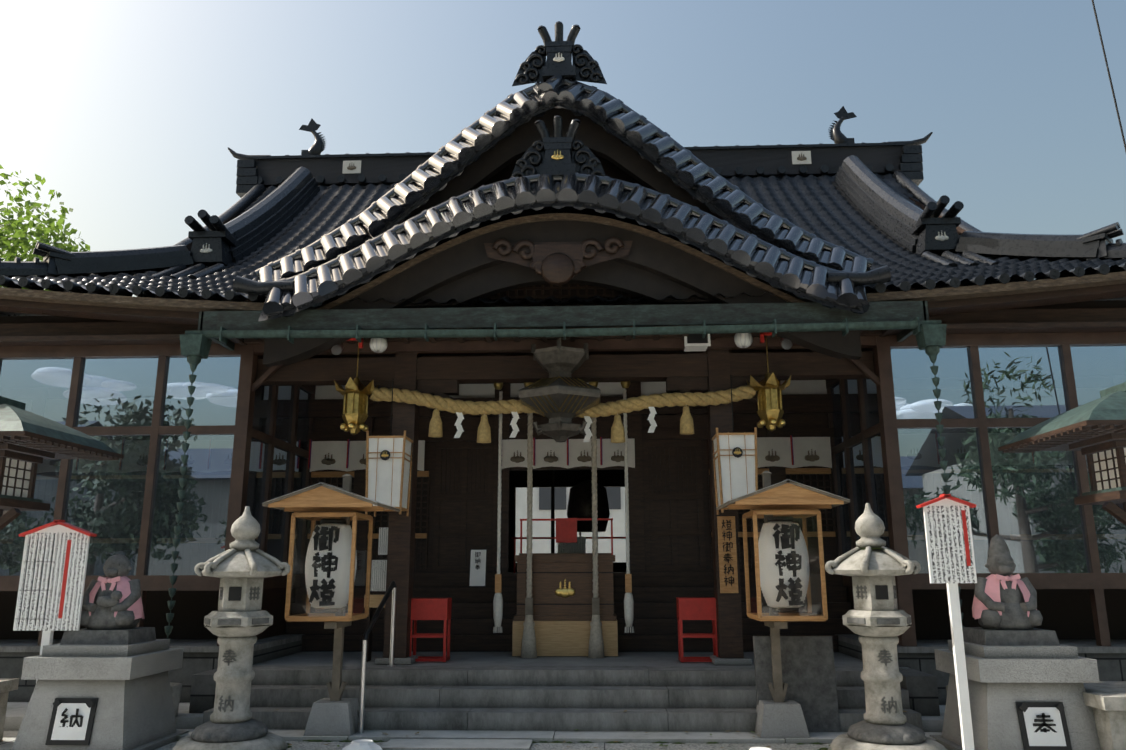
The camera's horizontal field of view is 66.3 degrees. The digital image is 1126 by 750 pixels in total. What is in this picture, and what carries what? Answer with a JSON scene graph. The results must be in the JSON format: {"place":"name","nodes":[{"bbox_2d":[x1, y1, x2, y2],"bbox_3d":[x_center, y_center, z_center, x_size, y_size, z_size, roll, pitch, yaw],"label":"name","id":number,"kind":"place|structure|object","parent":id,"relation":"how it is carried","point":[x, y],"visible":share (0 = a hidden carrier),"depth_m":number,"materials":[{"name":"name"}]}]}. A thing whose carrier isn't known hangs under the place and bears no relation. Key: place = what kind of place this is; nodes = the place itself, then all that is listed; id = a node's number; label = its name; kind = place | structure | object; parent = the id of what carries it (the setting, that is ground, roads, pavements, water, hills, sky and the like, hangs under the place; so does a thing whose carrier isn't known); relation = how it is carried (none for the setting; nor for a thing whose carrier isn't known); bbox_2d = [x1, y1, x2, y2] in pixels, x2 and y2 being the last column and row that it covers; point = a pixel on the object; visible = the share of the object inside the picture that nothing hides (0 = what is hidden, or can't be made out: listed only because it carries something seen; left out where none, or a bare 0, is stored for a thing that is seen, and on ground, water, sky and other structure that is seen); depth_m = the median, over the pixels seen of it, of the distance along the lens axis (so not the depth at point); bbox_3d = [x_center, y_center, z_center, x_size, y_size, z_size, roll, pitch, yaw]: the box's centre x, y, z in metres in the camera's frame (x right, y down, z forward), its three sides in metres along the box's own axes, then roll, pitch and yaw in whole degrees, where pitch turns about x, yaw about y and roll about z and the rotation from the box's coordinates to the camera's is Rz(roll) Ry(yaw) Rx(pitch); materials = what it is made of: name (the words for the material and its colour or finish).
{"place":"outdoors","nodes":[
{"label":"outdoors","id":0,"kind":"place"},
{"bbox_2d":[0,731,731,749],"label":"paving path","id":1,"kind":"structure","parent":0,"point":[9,738],"depth_m":8.02,"materials":[{"name":"stone"}]},
{"bbox_2d":[0,396,123,741],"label":"wooden lantern","id":2,"kind":"object","parent":1,"relation":"on","point":[30,442],"visible":1,"depth_m":8.11,"materials":[{"name":"metal"}]},
{"bbox_2d":[364,516,737,660],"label":"wall signs","id":3,"kind":"object","parent":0,"point":[727,552],"visible":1,"depth_m":9.99,"materials":[{"name":"white paper"}]},
{"bbox_2d":[155,740,946,749],"bbox_3d":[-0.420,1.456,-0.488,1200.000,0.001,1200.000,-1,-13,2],"label":"ground","id":4,"kind":"structure","parent":0,"point":[301,745],"depth_m":7.69,"materials":[{"name":"grey stone"}]},
{"bbox_2d":[0,165,89,290],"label":"tree","id":5,"kind":"object","parent":4,"relation":"on","point":[9,228],"visible":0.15,"depth_m":24.77,"materials":[{"name":"green plant"}]},
{"bbox_2d":[13,520,96,682],"bbox_3d":[-4.618,2.305,7.701,0.675,1.995,0.108,-1,-13,2],"label":"sign board","id":6,"kind":"object","parent":4,"relation":"on","point":[52,580],"visible":1,"depth_m":7.79,"materials":[{"name":"white paint"}]},
{"bbox_2d":[10,554,188,749],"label":"guardian statue","id":7,"kind":"object","parent":4,"relation":"on","point":[103,680],"visible":1,"depth_m":7.50,"materials":[{"name":"stone"}]},
{"bbox_2d":[172,506,290,749],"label":"stone lantern","id":8,"kind":"object","parent":4,"relation":"on","point":[239,620],"visible":1,"depth_m":7.47,"materials":[{"name":"grey stone"}]},
{"bbox_2d":[262,474,399,735],"bbox_3d":[-2.289,2.212,8.449,1.115,2.495,0.970,-1,-13,2],"label":"paper lantern","id":9,"kind":"object","parent":4,"relation":"on","point":[330,565],"visible":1,"depth_m":8.28,"materials":[{"name":"wood"}]},
{"bbox_2d":[176,740,830,749],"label":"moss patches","id":10,"kind":"object","parent":4,"relation":"on","point":[824,748],"visible":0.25,"depth_m":7.84,"materials":[{"name":"green plant"}]},
{"bbox_2d":[176,666,941,743],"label":"stone steps","id":11,"kind":"structure","parent":4,"relation":"on","point":[668,704],"depth_m":8.55,"materials":[{"name":"grey stone"}]},
{"bbox_2d":[356,581,396,733],"bbox_3d":[-1.895,2.844,8.879,0.090,1.392,1.240,-1,-13,2],"label":"handrail","id":12,"kind":"object","parent":11,"relation":"on","point":[392,588],"visible":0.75,"depth_m":8.61,"materials":[{"name":"silver metal"}]},
{"bbox_2d":[0,634,1125,731],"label":"foundation wall","id":13,"kind":"structure","parent":4,"relation":"on","point":[924,682],"depth_m":9.26,"materials":[{"name":"stone"}]},
{"bbox_2d":[253,651,909,669],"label":"porch floor","id":14,"kind":"structure","parent":4,"relation":"on","point":[507,658],"depth_m":10.08,"materials":[{"name":"grey stone"}]},
{"bbox_2d":[244,330,881,664],"bbox_3d":[0.017,1.532,10.818,7.603,3.820,2.900,-1,-13,2],"label":"porch frame","id":15,"kind":"object","parent":14,"relation":"on","point":[443,367],"visible":0.42,"depth_m":10.29,"materials":[{"name":"brown wood"}]},
{"bbox_2d":[365,374,758,516],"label":"andon lanterns","id":16,"kind":"object","parent":15,"relation":"attached to","point":[389,465],"visible":0.9,"depth_m":9.71,"materials":[{"name":"paper"}]},
{"bbox_2d":[369,384,755,442],"bbox_3d":[-0.018,0.458,10.102,4.562,0.697,0.188,-1,-13,2],"label":"sacred straw rope","id":17,"kind":"object","parent":15,"relation":"attached to","point":[461,408],"visible":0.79,"depth_m":10.05,"materials":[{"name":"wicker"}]},
{"bbox_2d":[334,338,790,434],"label":"hanging lanterns","id":18,"kind":"object","parent":15,"relation":"attached to","point":[769,388],"visible":0.98,"depth_m":10.00,"materials":[{"name":"gold metal"}]},
{"bbox_2d":[493,381,633,657],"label":"bell ropes","id":19,"kind":"object","parent":15,"relation":"hanging from","point":[596,648],"visible":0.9,"depth_m":10.58,"materials":[{"name":"beige fabric"}]},
{"bbox_2d":[0,332,1125,645],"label":"window frames","id":20,"kind":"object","parent":14,"relation":"on","point":[242,430],"visible":0.5,"depth_m":10.06,"materials":[{"name":"brown wood"}]},
{"bbox_2d":[0,345,1125,575],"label":"glass panes","id":21,"kind":"object","parent":20,"relation":"in","point":[1040,521],"visible":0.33,"depth_m":10.07,"materials":[{"name":"clear glass"}]},
{"bbox_2d":[409,597,717,661],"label":"red stands","id":22,"kind":"object","parent":14,"relation":"on","point":[696,608],"visible":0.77,"depth_m":9.92,"materials":[{"name":"paint"}]},
{"bbox_2d":[512,518,617,655],"bbox_3d":[0.037,2.670,11.020,1.280,1.690,0.800,-1,-13,2],"label":"offering box","id":23,"kind":"object","parent":14,"relation":"on","point":[562,590],"visible":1,"depth_m":10.69,"materials":[{"name":"brown wood"}]},
{"bbox_2d":[508,470,626,572],"bbox_3d":[0.247,2.541,16.480,14.100,2.500,8.600,-1,-13,2],"label":"hall interior","id":24,"kind":"object","parent":14,"relation":"on","point":[579,482],"visible":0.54,"depth_m":15.19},
{"bbox_2d":[0,194,1125,315],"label":"roof ornaments","id":25,"kind":"object","parent":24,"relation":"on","point":[960,230],"visible":0.02,"depth_m":14.47},
{"bbox_2d":[0,173,1125,304],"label":"roof tiles","id":26,"kind":"object","parent":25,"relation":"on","point":[824,207],"visible":0.42,"depth_m":13.42,"materials":[{"name":"black tile"}]},
{"bbox_2d":[0,106,1125,278],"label":"roof ridges","id":27,"kind":"object","parent":26,"relation":"on","point":[298,180],"visible":0.77,"depth_m":15.72,"materials":[{"name":"black tile"}]},
{"bbox_2d":[253,21,874,339],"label":"gable roof","id":28,"kind":"structure","parent":26,"relation":"on","point":[619,139],"depth_m":10.31,"materials":[{"name":"tile"}]},
{"bbox_2d":[308,435,831,471],"bbox_3d":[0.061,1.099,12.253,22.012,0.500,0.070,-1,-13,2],"label":"curtain","id":29,"kind":"object","parent":24,"relation":"hanging from","point":[787,452],"visible":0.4,"depth_m":12.23,"materials":[{"name":"white fabric"}]},
{"bbox_2d":[342,636,839,749],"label":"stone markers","id":30,"kind":"object","parent":4,"relation":"on","point":[808,671],"visible":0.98,"depth_m":8.24,"materials":[{"name":"grey stone"}]},
{"bbox_2d":[716,471,849,738],"bbox_3d":[2.128,2.162,8.278,1.115,2.495,0.970,-1,-13,2],"label":"paper lantern","id":31,"kind":"object","parent":4,"relation":"on","point":[782,569],"visible":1,"depth_m":8.11,"materials":[{"name":"wood"}]},
{"bbox_2d":[825,503,945,749],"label":"stone lantern","id":32,"kind":"object","parent":4,"relation":"on","point":[875,618],"visible":1,"depth_m":7.30,"materials":[{"name":"grey stone"}]},
{"bbox_2d":[916,494,976,749],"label":"sign board","id":33,"kind":"object","parent":4,"relation":"on","point":[949,544],"visible":1,"depth_m":7.11,"materials":[{"name":"white paint"}]},
{"bbox_2d":[930,534,1100,749],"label":"guardian statue","id":34,"kind":"object","parent":4,"relation":"on","point":[1026,679],"visible":1,"depth_m":7.11,"materials":[{"name":"stone"}]},
{"bbox_2d":[998,382,1125,749],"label":"wooden lantern","id":35,"kind":"object","parent":4,"relation":"on","point":[1094,431],"visible":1,"depth_m":7.54,"materials":[{"name":"metal"}]},
{"bbox_2d":[0,321,1125,645],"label":"wall","id":36,"kind":"structure","parent":0,"point":[1098,615],"depth_m":10.31,"materials":[{"name":"brown wood"}]},
{"bbox_2d":[0,271,1125,335],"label":"eave boards","id":37,"kind":"object","parent":36,"relation":"on","point":[1067,299],"visible":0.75,"depth_m":9.98,"materials":[{"name":"brown wood"}]},
{"bbox_2d":[0,0,1125,296],"label":"sky","id":38,"kind":"structure","parent":0,"point":[131,111],"materials":[{"name":"blue"}]},
{"bbox_2d":[165,301,964,716],"bbox_3d":[-0.044,1.278,9.316,8.380,4.430,1.384,-1,-13,2],"label":"rain gutter","id":39,"kind":"object","parent":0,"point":[627,321],"visible":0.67,"depth_m":9.37,"materials":[{"name":"teal metal"}]},
{"bbox_2d":[518,337,600,441],"bbox_3d":[-0.031,0.113,10.013,0.930,1.330,1.074,-1,-13,2],"label":"bronze lantern","id":40,"kind":"object","parent":39,"relation":"hanging from","point":[560,398],"visible":0.98,"depth_m":9.76,"materials":[{"name":"grey metal"}]},
{"bbox_2d":[331,332,791,354],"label":"ceiling lights","id":41,"kind":"object","parent":39,"relation":"attached to","point":[695,342],"visible":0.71,"depth_m":9.94,"materials":[{"name":"white glass"}]},
{"bbox_2d":[233,115,890,366],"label":"gable","id":42,"kind":"structure","parent":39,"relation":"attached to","point":[556,222],"depth_m":9.75,"materials":[{"name":"tile"}]},
{"bbox_2d":[286,380,854,651],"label":"hall wall","id":43,"kind":"structure","parent":0,"point":[670,534],"depth_m":12.12,"materials":[{"name":"brown wood"}]},
{"bbox_2d":[307,474,835,570],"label":"notices","id":44,"kind":"object","parent":43,"relation":"attached to","point":[823,482],"visible":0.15,"depth_m":12.16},
{"bbox_2d":[515,487,625,562],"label":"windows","id":45,"kind":"structure","parent":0,"point":[541,504],"depth_m":44.30,"materials":[{"name":"grey paper"}]},
{"bbox_2d":[1092,0,1125,151],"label":"utility wires","id":46,"kind":"object","parent":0,"point":[1110,80],"visible":1,"depth_m":9.56,"materials":[{"name":"black"}]}
]}

